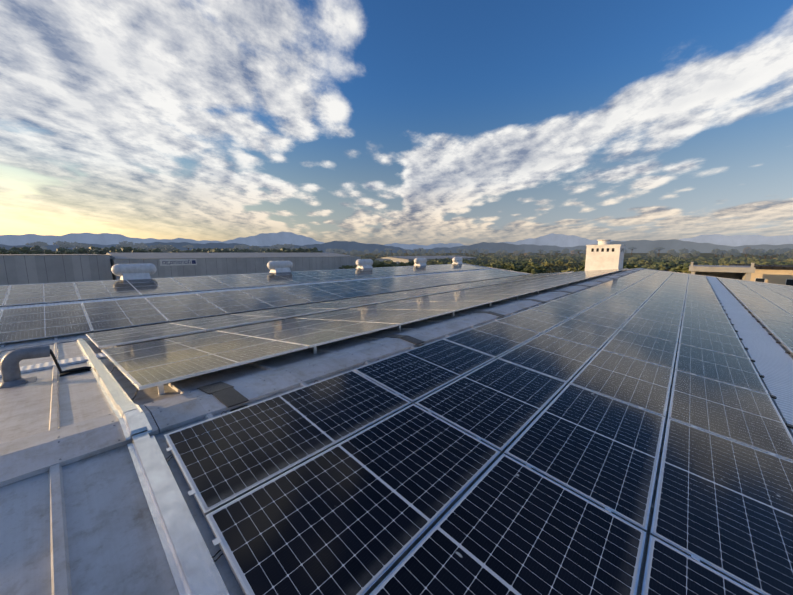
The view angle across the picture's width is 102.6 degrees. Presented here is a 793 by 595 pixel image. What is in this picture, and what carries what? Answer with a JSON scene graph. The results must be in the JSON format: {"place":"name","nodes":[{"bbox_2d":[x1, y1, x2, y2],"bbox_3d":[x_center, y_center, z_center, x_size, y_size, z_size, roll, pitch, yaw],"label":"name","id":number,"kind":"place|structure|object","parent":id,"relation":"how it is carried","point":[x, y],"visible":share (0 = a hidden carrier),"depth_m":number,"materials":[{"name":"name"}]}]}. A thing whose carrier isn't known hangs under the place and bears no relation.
{"place":"outdoors","nodes":[
{"label":"outdoors","id":0,"kind":"place"},
{"bbox_2d":[0,254,112,284],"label":"neighbour warehouse","id":1,"kind":"structure","parent":0,"point":[15,269],"depth_m":60.56,"materials":[{"name":"metal"}]},
{"bbox_2d":[105,253,360,279],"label":"neighbour warehouse","id":2,"kind":"structure","parent":0,"point":[224,263],"depth_m":83.11,"materials":[{"name":"metal"}]},
{"bbox_2d":[159,259,196,265],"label":"company sign","id":3,"kind":"object","parent":2,"relation":"attached to","point":[169,262],"visible":1,"depth_m":73.06,"materials":[{"name":"white paint"}]},
{"bbox_2d":[0,232,792,249],"bbox_3d":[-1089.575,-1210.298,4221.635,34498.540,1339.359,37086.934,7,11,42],"label":"mountain range","id":4,"kind":"structure","parent":0,"point":[291,238],"depth_m":16124.39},
{"bbox_2d":[0,239,792,252],"bbox_3d":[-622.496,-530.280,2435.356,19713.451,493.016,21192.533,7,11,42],"label":"mountain range","id":5,"kind":"structure","parent":0,"point":[646,246],"depth_m":10207.50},
{"bbox_2d":[0,0,792,245],"label":"sky","id":6,"kind":"structure","parent":0,"point":[382,122],"materials":[{"name":"blue"}]},
{"bbox_2d":[343,253,789,259],"bbox_3d":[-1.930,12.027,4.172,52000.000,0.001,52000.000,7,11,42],"label":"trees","id":7,"kind":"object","parent":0,"point":[661,255],"depth_m":1378.89,"materials":[{"name":"green plant"}]},
{"bbox_2d":[0,247,34,253],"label":"pine tree","id":8,"kind":"object","parent":7,"relation":"on","point":[7,250],"visible":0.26,"depth_m":95.41,"materials":[{"name":"green plant"}]},
{"bbox_2d":[15,246,42,252],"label":"pine tree","id":9,"kind":"object","parent":7,"relation":"on","point":[34,250],"visible":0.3,"depth_m":143.59,"materials":[{"name":"green plant"}]},
{"bbox_2d":[27,242,47,247],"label":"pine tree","id":10,"kind":"object","parent":7,"relation":"on","point":[37,244],"visible":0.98,"depth_m":771.86,"materials":[{"name":"green plant"}]},
{"bbox_2d":[33,251,46,253],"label":"pine tree","id":11,"kind":"object","parent":7,"relation":"on","point":[41,252],"visible":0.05,"depth_m":112.37,"materials":[{"name":"green plant"}]},
{"bbox_2d":[50,241,69,248],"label":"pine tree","id":12,"kind":"object","parent":7,"relation":"on","point":[58,243],"visible":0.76,"depth_m":871.79,"materials":[{"name":"green plant"}]},
{"bbox_2d":[57,244,72,249],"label":"pine tree","id":13,"kind":"object","parent":7,"relation":"on","point":[64,246],"visible":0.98,"depth_m":598.57,"materials":[{"name":"green plant"}]},
{"bbox_2d":[46,248,86,253],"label":"pine tree","id":14,"kind":"object","parent":7,"relation":"on","point":[65,251],"visible":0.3,"depth_m":106.02,"materials":[{"name":"green plant"}]},
{"bbox_2d":[69,242,83,245],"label":"pine tree","id":15,"kind":"object","parent":7,"relation":"on","point":[75,243],"visible":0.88,"depth_m":992.23,"materials":[{"name":"green plant"}]},
{"bbox_2d":[75,251,106,254],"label":"pine tree","id":16,"kind":"object","parent":7,"relation":"on","point":[97,252],"visible":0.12,"depth_m":108.38,"materials":[{"name":"green plant"}]},
{"bbox_2d":[83,247,116,252],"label":"pine tree","id":17,"kind":"object","parent":7,"relation":"on","point":[107,249],"visible":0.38,"depth_m":142.83,"materials":[{"name":"green plant"}]},
{"bbox_2d":[109,247,129,249],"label":"pine tree","id":18,"kind":"object","parent":7,"relation":"on","point":[118,248],"visible":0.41,"depth_m":364.38,"materials":[{"name":"green plant"}]},
{"bbox_2d":[115,244,130,247],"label":"pine tree","id":19,"kind":"object","parent":7,"relation":"on","point":[125,245],"visible":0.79,"depth_m":725.20,"materials":[{"name":"green plant"}]},
{"bbox_2d":[119,241,133,244],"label":"pine tree","id":20,"kind":"object","parent":7,"relation":"on","point":[125,242],"visible":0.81,"depth_m":1069.35,"materials":[{"name":"green plant"}]},
{"bbox_2d":[110,248,147,252],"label":"pine tree","id":21,"kind":"object","parent":7,"relation":"on","point":[133,250],"visible":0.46,"depth_m":116.26,"materials":[{"name":"green plant"}]},
{"bbox_2d":[141,246,153,248],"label":"pine tree","id":22,"kind":"object","parent":7,"relation":"on","point":[145,247],"visible":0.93,"depth_m":825.41,"materials":[{"name":"green plant"}]},
{"bbox_2d":[142,249,164,252],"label":"pine tree","id":23,"kind":"object","parent":7,"relation":"on","point":[152,251],"visible":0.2,"depth_m":123.78,"materials":[{"name":"green plant"}]},
{"bbox_2d":[150,244,163,246],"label":"pine tree","id":24,"kind":"object","parent":7,"relation":"on","point":[157,245],"visible":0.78,"depth_m":785.37,"materials":[{"name":"green plant"}]},
{"bbox_2d":[162,248,178,251],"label":"pine tree","id":25,"kind":"object","parent":7,"relation":"on","point":[170,249],"visible":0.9,"depth_m":407.25,"materials":[{"name":"green plant"}]},
{"bbox_2d":[172,249,193,252],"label":"pine tree","id":26,"kind":"object","parent":7,"relation":"on","point":[185,251],"visible":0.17,"depth_m":138.95,"materials":[{"name":"green plant"}]},
{"bbox_2d":[194,250,223,252],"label":"pine tree","id":27,"kind":"object","parent":7,"relation":"on","point":[216,251],"visible":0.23,"depth_m":128.09,"materials":[{"name":"green plant"}]},
{"bbox_2d":[200,249,229,252],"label":"pine tree","id":28,"kind":"object","parent":7,"relation":"on","point":[224,251],"visible":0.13,"depth_m":132.92,"materials":[{"name":"green plant"}]},
{"bbox_2d":[232,248,251,252],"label":"pine tree","id":29,"kind":"object","parent":7,"relation":"on","point":[238,249],"visible":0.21,"depth_m":179.23,"materials":[{"name":"green plant"}]},
{"bbox_2d":[277,248,304,252],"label":"pine tree","id":30,"kind":"object","parent":7,"relation":"on","point":[291,250],"visible":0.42,"depth_m":148.95,"materials":[{"name":"green plant"}]},
{"bbox_2d":[301,248,319,252],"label":"pine tree","id":31,"kind":"object","parent":7,"relation":"on","point":[305,250],"visible":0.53,"depth_m":171.21,"materials":[{"name":"green plant"}]},
{"bbox_2d":[373,263,386,267],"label":"broad tree","id":32,"kind":"object","parent":7,"relation":"on","point":[380,264],"visible":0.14,"depth_m":115.48,"materials":[{"name":"green plant"}]},
{"bbox_2d":[402,262,414,265],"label":"pine tree","id":33,"kind":"object","parent":7,"relation":"on","point":[410,264],"visible":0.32,"depth_m":113.79,"materials":[{"name":"green plant"}]},
{"bbox_2d":[369,255,476,263],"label":"building","id":34,"kind":"structure","parent":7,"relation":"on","point":[402,259],"depth_m":171.01,"materials":[{"name":"concrete"}]},
{"bbox_2d":[462,259,474,263],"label":"pine tree","id":35,"kind":"object","parent":7,"relation":"on","point":[466,260],"visible":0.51,"depth_m":148.95,"materials":[{"name":"green plant"}]},
{"bbox_2d":[485,264,499,268],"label":"broad tree","id":36,"kind":"object","parent":7,"relation":"on","point":[490,265],"visible":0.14,"depth_m":110.38,"materials":[{"name":"green plant"}]},
{"bbox_2d":[494,264,503,268],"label":"broad tree","id":37,"kind":"object","parent":7,"relation":"on","point":[501,266],"visible":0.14,"depth_m":111.04,"materials":[{"name":"green plant"}]},
{"bbox_2d":[503,264,518,270],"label":"broad tree","id":38,"kind":"object","parent":7,"relation":"on","point":[509,267],"visible":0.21,"depth_m":106.68,"materials":[{"name":"green plant"}]},
{"bbox_2d":[513,261,530,266],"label":"pine tree","id":39,"kind":"object","parent":7,"relation":"on","point":[523,264],"visible":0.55,"depth_m":118.70,"materials":[{"name":"green plant"}]},
{"bbox_2d":[523,266,542,273],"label":"broad tree","id":40,"kind":"object","parent":7,"relation":"on","point":[530,269],"visible":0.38,"depth_m":97.30,"materials":[{"name":"green plant"}]},
{"bbox_2d":[526,263,543,266],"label":"broad tree","id":41,"kind":"object","parent":7,"relation":"on","point":[533,264],"visible":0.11,"depth_m":111.87,"materials":[{"name":"green plant"}]},
{"bbox_2d":[532,257,546,261],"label":"pine tree","id":42,"kind":"object","parent":7,"relation":"on","point":[542,259],"visible":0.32,"depth_m":175.90,"materials":[{"name":"green plant"}]},
{"bbox_2d":[536,264,551,272],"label":"broad tree","id":43,"kind":"object","parent":7,"relation":"on","point":[543,268],"visible":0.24,"depth_m":100.58,"materials":[{"name":"green plant"}]},
{"bbox_2d":[540,261,556,271],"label":"broad tree","id":44,"kind":"object","parent":7,"relation":"on","point":[549,265],"visible":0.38,"depth_m":113.55,"materials":[{"name":"green plant"}]},
{"bbox_2d":[543,259,562,263],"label":"pine tree","id":45,"kind":"object","parent":7,"relation":"on","point":[553,261],"visible":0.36,"depth_m":140.14,"materials":[{"name":"green plant"}]},
{"bbox_2d":[553,261,564,269],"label":"broad tree","id":46,"kind":"object","parent":7,"relation":"on","point":[557,263],"visible":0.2,"depth_m":126.61,"materials":[{"name":"green plant"}]},
{"bbox_2d":[556,263,573,271],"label":"broad tree","id":47,"kind":"object","parent":7,"relation":"on","point":[564,266],"visible":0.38,"depth_m":117.45,"materials":[{"name":"green plant"}]},
{"bbox_2d":[563,268,578,271],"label":"broad tree","id":48,"kind":"object","parent":7,"relation":"on","point":[569,270],"visible":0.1,"depth_m":93.02,"materials":[{"name":"green plant"}]},
{"bbox_2d":[568,262,581,266],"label":"broad tree","id":49,"kind":"object","parent":7,"relation":"on","point":[574,264],"visible":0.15,"depth_m":128.38,"materials":[{"name":"green plant"}]},
{"bbox_2d":[572,266,584,270],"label":"broad tree","id":50,"kind":"object","parent":7,"relation":"on","point":[580,268],"visible":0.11,"depth_m":101.28,"materials":[{"name":"green plant"}]},
{"bbox_2d":[623,262,636,268],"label":"pine tree","id":51,"kind":"object","parent":7,"relation":"on","point":[626,265],"visible":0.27,"depth_m":96.58,"materials":[{"name":"green plant"}]},
{"bbox_2d":[638,259,656,264],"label":"pine tree","id":52,"kind":"object","parent":7,"relation":"on","point":[644,262],"visible":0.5,"depth_m":132.83,"materials":[{"name":"green plant"}]},
{"bbox_2d":[655,265,671,270],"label":"broad tree","id":53,"kind":"object","parent":7,"relation":"on","point":[666,268],"visible":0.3,"depth_m":102.42,"materials":[{"name":"green plant"}]},
{"bbox_2d":[651,262,688,267],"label":"pine tree","id":54,"kind":"object","parent":7,"relation":"on","point":[670,265],"visible":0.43,"depth_m":105.40,"materials":[{"name":"green plant"}]},
{"bbox_2d":[666,250,675,256],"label":"broad tree","id":55,"kind":"object","parent":7,"relation":"on","point":[669,252],"visible":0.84,"depth_m":744.19,"materials":[{"name":"green plant"}]},
{"bbox_2d":[670,257,680,261],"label":"broad tree","id":56,"kind":"object","parent":7,"relation":"on","point":[673,259],"visible":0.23,"depth_m":183.62,"materials":[{"name":"green plant"}]},
{"bbox_2d":[668,264,688,272],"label":"broad tree","id":57,"kind":"object","parent":7,"relation":"on","point":[681,268],"visible":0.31,"depth_m":88.78,"materials":[{"name":"green plant"}]},
{"bbox_2d":[679,248,688,252],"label":"broad tree","id":58,"kind":"object","parent":7,"relation":"on","point":[683,250],"visible":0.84,"depth_m":835.75,"materials":[{"name":"green plant"}]},
{"bbox_2d":[681,253,690,257],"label":"broad tree","id":59,"kind":"object","parent":7,"relation":"on","point":[683,255],"visible":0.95,"depth_m":448.06,"materials":[{"name":"green plant"}]},
{"bbox_2d":[674,260,698,264],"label":"pine tree","id":60,"kind":"object","parent":7,"relation":"on","point":[687,262],"visible":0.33,"depth_m":125.53,"materials":[{"name":"green plant"}]},
{"bbox_2d":[693,251,701,258],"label":"broad tree","id":61,"kind":"object","parent":7,"relation":"on","point":[697,253],"visible":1,"depth_m":561.10,"materials":[{"name":"green plant"}]},
{"bbox_2d":[701,257,720,260],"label":"pine tree","id":62,"kind":"object","parent":7,"relation":"on","point":[710,258],"visible":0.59,"depth_m":191.77,"materials":[{"name":"green plant"}]},
{"bbox_2d":[712,249,720,256],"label":"broad tree","id":63,"kind":"object","parent":7,"relation":"on","point":[716,251],"visible":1,"depth_m":736.15,"materials":[{"name":"green plant"}]},
{"bbox_2d":[716,259,727,262],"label":"broad tree","id":64,"kind":"object","parent":7,"relation":"on","point":[722,260],"visible":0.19,"depth_m":149.24,"materials":[{"name":"green plant"}]},
{"bbox_2d":[689,262,754,280],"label":"parapet","id":65,"kind":"structure","parent":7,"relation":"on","point":[736,272],"depth_m":50.57,"materials":[{"name":"beige concrete"}]},
{"bbox_2d":[720,250,729,256],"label":"broad tree","id":66,"kind":"object","parent":7,"relation":"on","point":[723,252],"visible":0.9,"depth_m":744.58,"materials":[{"name":"green plant"}]},
{"bbox_2d":[741,248,748,256],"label":"broad tree","id":67,"kind":"object","parent":7,"relation":"on","point":[745,250],"visible":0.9,"depth_m":883.90,"materials":[{"name":"green plant"}]},
{"bbox_2d":[740,257,759,260],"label":"pine tree","id":68,"kind":"object","parent":7,"relation":"on","point":[742,258],"visible":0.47,"depth_m":182.03,"materials":[{"name":"green plant"}]},
{"bbox_2d":[744,257,757,261],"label":"broad tree","id":69,"kind":"object","parent":7,"relation":"on","point":[748,260],"visible":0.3,"depth_m":178.21,"materials":[{"name":"green plant"}]},
{"bbox_2d":[747,249,758,256],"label":"broad tree","id":70,"kind":"object","parent":7,"relation":"on","point":[752,251],"visible":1,"depth_m":654.41,"materials":[{"name":"green plant"}]},
{"bbox_2d":[729,264,792,285],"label":"long beige building","id":71,"kind":"structure","parent":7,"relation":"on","point":[779,274],"depth_m":56.37,"materials":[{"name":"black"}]},
{"bbox_2d":[757,252,772,258],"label":"pine tree","id":72,"kind":"object","parent":7,"relation":"on","point":[765,254],"visible":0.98,"depth_m":371.95,"materials":[{"name":"green plant"}]},
{"bbox_2d":[767,249,777,258],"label":"broad tree","id":73,"kind":"object","parent":7,"relation":"on","point":[772,251],"visible":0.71,"depth_m":586.93,"materials":[{"name":"green plant"}]},
{"bbox_2d":[775,255,788,258],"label":"broad tree","id":74,"kind":"object","parent":7,"relation":"on","point":[782,257],"visible":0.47,"depth_m":255.02,"materials":[{"name":"green plant"}]},
{"bbox_2d":[773,261,792,264],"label":"pine tree","id":75,"kind":"object","parent":7,"relation":"on","point":[785,263],"visible":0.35,"depth_m":111.64,"materials":[{"name":"green plant"}]},
{"bbox_2d":[781,250,792,256],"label":"broad tree","id":76,"kind":"object","parent":7,"relation":"on","point":[788,253],"visible":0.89,"depth_m":463.27,"materials":[{"name":"green plant"}]},
{"bbox_2d":[705,276,792,428],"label":"panel clamps","id":77,"kind":"object","parent":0,"point":[786,424],"visible":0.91,"depth_m":7.28,"materials":[{"name":"silver metal"}]},
{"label":"building walls","id":78,"kind":"object","parent":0,"visible":0},
{"bbox_2d":[0,264,792,594],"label":"roof","id":79,"kind":"structure","parent":78,"relation":"on","point":[86,526],"depth_m":2.14,"materials":[{"name":"grey metal"}]},
{"bbox_2d":[0,345,49,388],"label":"gooseneck vent pipe","id":80,"kind":"object","parent":79,"relation":"on","point":[10,369],"visible":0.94,"depth_m":4.58,"materials":[{"name":"silver metal"}]},
{"bbox_2d":[50,349,90,376],"bbox_3d":[-5.160,0.992,5.030,0.140,0.441,0.441,7,11,42],"label":"pipe cable bundle","id":81,"kind":"object","parent":79,"relation":"on","point":[75,371],"visible":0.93,"depth_m":5.00,"materials":[{"name":"black"}]},
{"bbox_2d":[111,263,156,279],"bbox_3d":[-14.795,-1.458,17.969,1.103,0.926,1.990,7,11,42],"label":"ridge ventilator","id":82,"kind":"object","parent":79,"relation":"on","point":[134,271],"visible":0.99,"depth_m":17.69,"materials":[{"name":"silver metal"}]},
{"bbox_2d":[76,338,229,594],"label":"cable tray","id":83,"kind":"object","parent":79,"relation":"on","point":[192,566],"visible":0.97,"depth_m":2.07,"materials":[{"name":"silver metal"}]},
{"bbox_2d":[110,365,222,561],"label":"string cables","id":84,"kind":"object","parent":79,"relation":"on","point":[167,461],"visible":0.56,"depth_m":2.44,"materials":[{"name":"black plastic"}]},
{"bbox_2d":[0,264,487,305],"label":"solar panels","id":85,"kind":"structure","parent":79,"relation":"on","point":[34,294],"depth_m":17.29,"materials":[{"name":"glass"}]},
{"bbox_2d":[0,269,525,343],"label":"solar panels","id":86,"kind":"structure","parent":79,"relation":"on","point":[24,324],"depth_m":13.51,"materials":[{"name":"glass"}]},
{"bbox_2d":[267,260,292,272],"bbox_3d":[-8.894,-2.354,24.299,1.103,0.926,1.990,7,11,42],"label":"ridge ventilator","id":87,"kind":"object","parent":79,"relation":"on","point":[278,266],"visible":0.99,"depth_m":23.96,"materials":[{"name":"silver metal"}]},
{"bbox_2d":[0,263,644,486],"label":"roof ridge caps","id":88,"kind":"object","parent":79,"relation":"on","point":[30,456],"visible":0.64,"depth_m":3.28,"materials":[{"name":"grey metal"}]},
{"bbox_2d":[57,289,573,459],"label":"ridge cap screws","id":89,"kind":"object","parent":88,"relation":"on","point":[264,380],"visible":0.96,"depth_m":3.77,"materials":[{"name":"silver metal"}]},
{"bbox_2d":[85,271,573,348],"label":"solar panels","id":90,"kind":"structure","parent":79,"relation":"on","point":[107,339],"depth_m":10.53,"materials":[{"name":"glass"}]},
{"bbox_2d":[356,259,372,268],"bbox_3d":[-3.061,-3.239,30.556,1.103,0.926,1.990,7,11,42],"label":"ridge ventilator","id":91,"kind":"object","parent":79,"relation":"on","point":[364,263],"visible":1,"depth_m":30.19,"materials":[{"name":"silver metal"}]},
{"bbox_2d":[102,268,627,394],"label":"solar panels","id":92,"kind":"structure","parent":79,"relation":"on","point":[145,365],"depth_m":6.14,"materials":[{"name":"glass"}]},
{"bbox_2d":[0,268,792,437],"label":"skylight strips","id":93,"kind":"object","parent":79,"relation":"on","point":[772,363],"visible":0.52,"depth_m":6.73,"materials":[{"name":"plastic"}]},
{"bbox_2d":[197,269,634,411],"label":"roof walkway pads","id":94,"kind":"object","parent":79,"relation":"on","point":[227,395],"visible":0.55,"depth_m":3.46,"materials":[{"name":"black rubber"}]},
{"bbox_2d":[414,258,426,265],"bbox_3d":[2.772,-4.124,36.813,1.103,0.926,1.990,7,11,42],"label":"roof vent","id":95,"kind":"object","parent":79,"relation":"on","point":[420,261],"visible":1,"depth_m":36.37,"materials":[{"name":"silver metal"}]},
{"bbox_2d":[452,257,462,263],"bbox_3d":[8.199,-4.947,42.633,1.103,0.926,1.990,7,11,42],"label":"roof vent","id":96,"kind":"object","parent":79,"relation":"on","point":[457,260],"visible":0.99,"depth_m":42.18,"materials":[{"name":"silver metal"}]},
{"bbox_2d":[164,269,792,594],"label":"solar panels","id":97,"kind":"structure","parent":79,"relation":"on","point":[360,480],"depth_m":2.58,"materials":[{"name":"glass"}]},
{"bbox_2d":[585,240,625,270],"bbox_3d":[20.775,-3.917,31.673,2.880,3.641,2.880,7,11,42],"label":"rooftop vent housing","id":98,"kind":"object","parent":79,"relation":"on","point":[603,255],"visible":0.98,"depth_m":30.70,"materials":[{"name":"white paint"}]},
{"bbox_2d":[717,277,792,354],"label":"solar panels","id":99,"kind":"structure","parent":79,"relation":"on","point":[768,306],"depth_m":13.20,"materials":[{"name":"glass"}]}
]}

